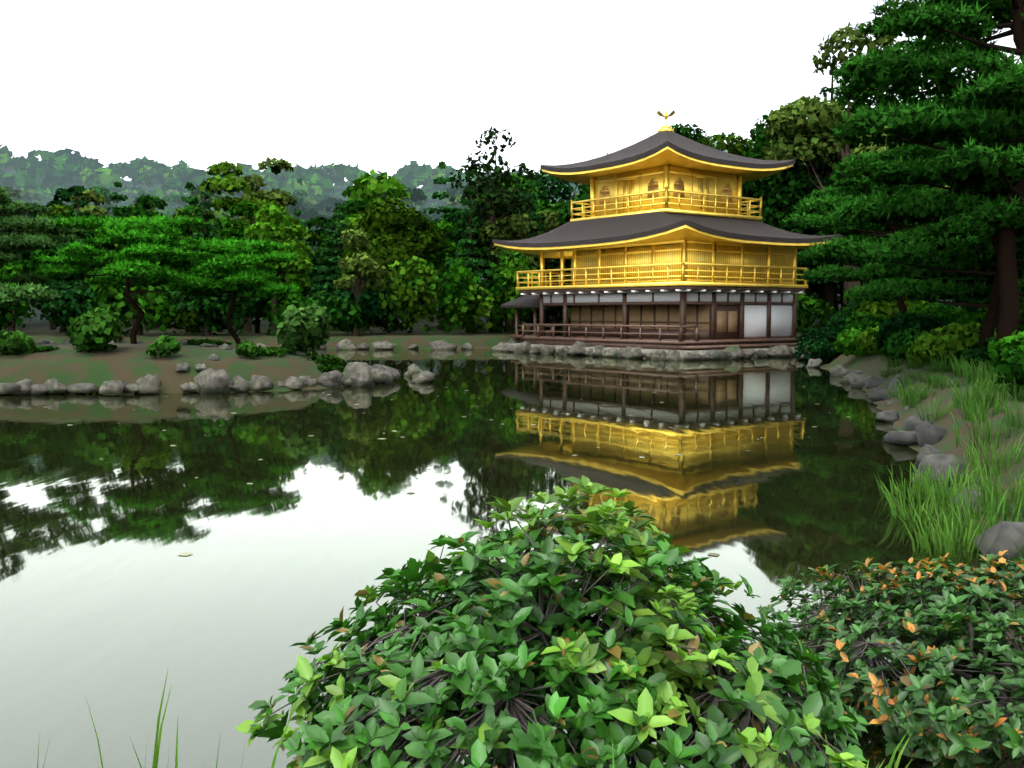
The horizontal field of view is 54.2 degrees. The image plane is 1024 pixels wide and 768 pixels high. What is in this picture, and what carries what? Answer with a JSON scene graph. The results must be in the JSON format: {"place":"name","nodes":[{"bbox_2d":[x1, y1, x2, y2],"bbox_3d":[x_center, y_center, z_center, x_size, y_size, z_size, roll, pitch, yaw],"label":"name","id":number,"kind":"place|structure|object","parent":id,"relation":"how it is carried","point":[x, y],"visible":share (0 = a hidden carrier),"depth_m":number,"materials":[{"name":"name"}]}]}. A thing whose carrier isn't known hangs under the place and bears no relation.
{"place":"outdoors","nodes":[
{"label":"outdoors","id":0,"kind":"place"},
{"bbox_2d":[0,349,1010,767],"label":"pond water","id":1,"kind":"structure","parent":0,"point":[116,607],"depth_m":12.10,"materials":[{"name":"liquid"}]},
{"bbox_2d":[170,361,848,568],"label":"floating leaves","id":2,"kind":"object","parent":1,"relation":"on","point":[187,553],"visible":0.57,"depth_m":16.14,"materials":[{"name":"green plant"}]},
{"bbox_2d":[0,0,1021,187],"label":"sky","id":3,"kind":"structure","parent":0,"point":[381,85],"materials":[{"name":"white"}]},
{"bbox_2d":[0,141,1023,767],"bbox_3d":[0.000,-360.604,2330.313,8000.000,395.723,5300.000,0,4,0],"label":"ground","id":4,"kind":"structure","parent":0,"point":[126,361],"depth_m":30.28,"materials":[{"name":"brown soil"}]},
{"bbox_2d":[0,185,301,346],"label":"island pine","id":5,"kind":"object","parent":4,"relation":"on","point":[155,238],"depth_m":33.35,"materials":[{"name":"green plant"}]},
{"bbox_2d":[0,302,344,393],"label":"island shrubs","id":6,"kind":"object","parent":4,"relation":"on","point":[96,329],"visible":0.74,"depth_m":31.22,"materials":[{"name":"green plant"}]},
{"bbox_2d":[0,144,581,205],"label":"distant forested hills","id":7,"kind":"structure","parent":4,"relation":"on","point":[60,168],"depth_m":451.52,"materials":[{"name":"green plant"}]},
{"bbox_2d":[0,249,981,335],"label":"understory shrubs","id":8,"kind":"object","parent":4,"relation":"on","point":[379,307],"visible":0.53,"depth_m":66.31,"materials":[{"name":"green plant"}]},
{"bbox_2d":[0,21,1018,335],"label":"forest","id":9,"kind":"object","parent":4,"relation":"on","point":[364,215],"depth_m":71.17,"materials":[{"name":"green plant"}]},
{"bbox_2d":[0,338,1023,568],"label":"shore rocks","id":10,"kind":"object","parent":4,"relation":"on","point":[926,434],"visible":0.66,"depth_m":29.25,"materials":[{"name":"grey stone"}]},
{"bbox_2d":[37,351,1023,767],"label":"bank grass","id":11,"kind":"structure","parent":4,"relation":"on","point":[979,403],"depth_m":12.34,"materials":[{"name":"green plant"}]},
{"bbox_2d":[236,475,1023,767],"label":"bush","id":12,"kind":"object","parent":4,"relation":"on","point":[637,655],"depth_m":3.57,"materials":[{"name":"green plant"}]},
{"bbox_2d":[492,108,845,358],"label":"golden pavilion","id":13,"kind":"structure","parent":4,"relation":"on","point":[666,246],"depth_m":54.71,"materials":[{"name":"gold metal"}]},
{"bbox_2d":[778,0,1023,376],"bbox_3d":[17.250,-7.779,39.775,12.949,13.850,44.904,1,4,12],"label":"pine","id":14,"kind":"object","parent":4,"relation":"on","point":[962,120],"depth_m":24.33,"materials":[{"name":"green plant"}]},
{"bbox_2d":[793,299,1023,396],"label":"bank shrubs","id":15,"kind":"object","parent":4,"relation":"on","point":[874,327],"visible":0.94,"depth_m":32.45,"materials":[{"name":"green plant"}]}
]}

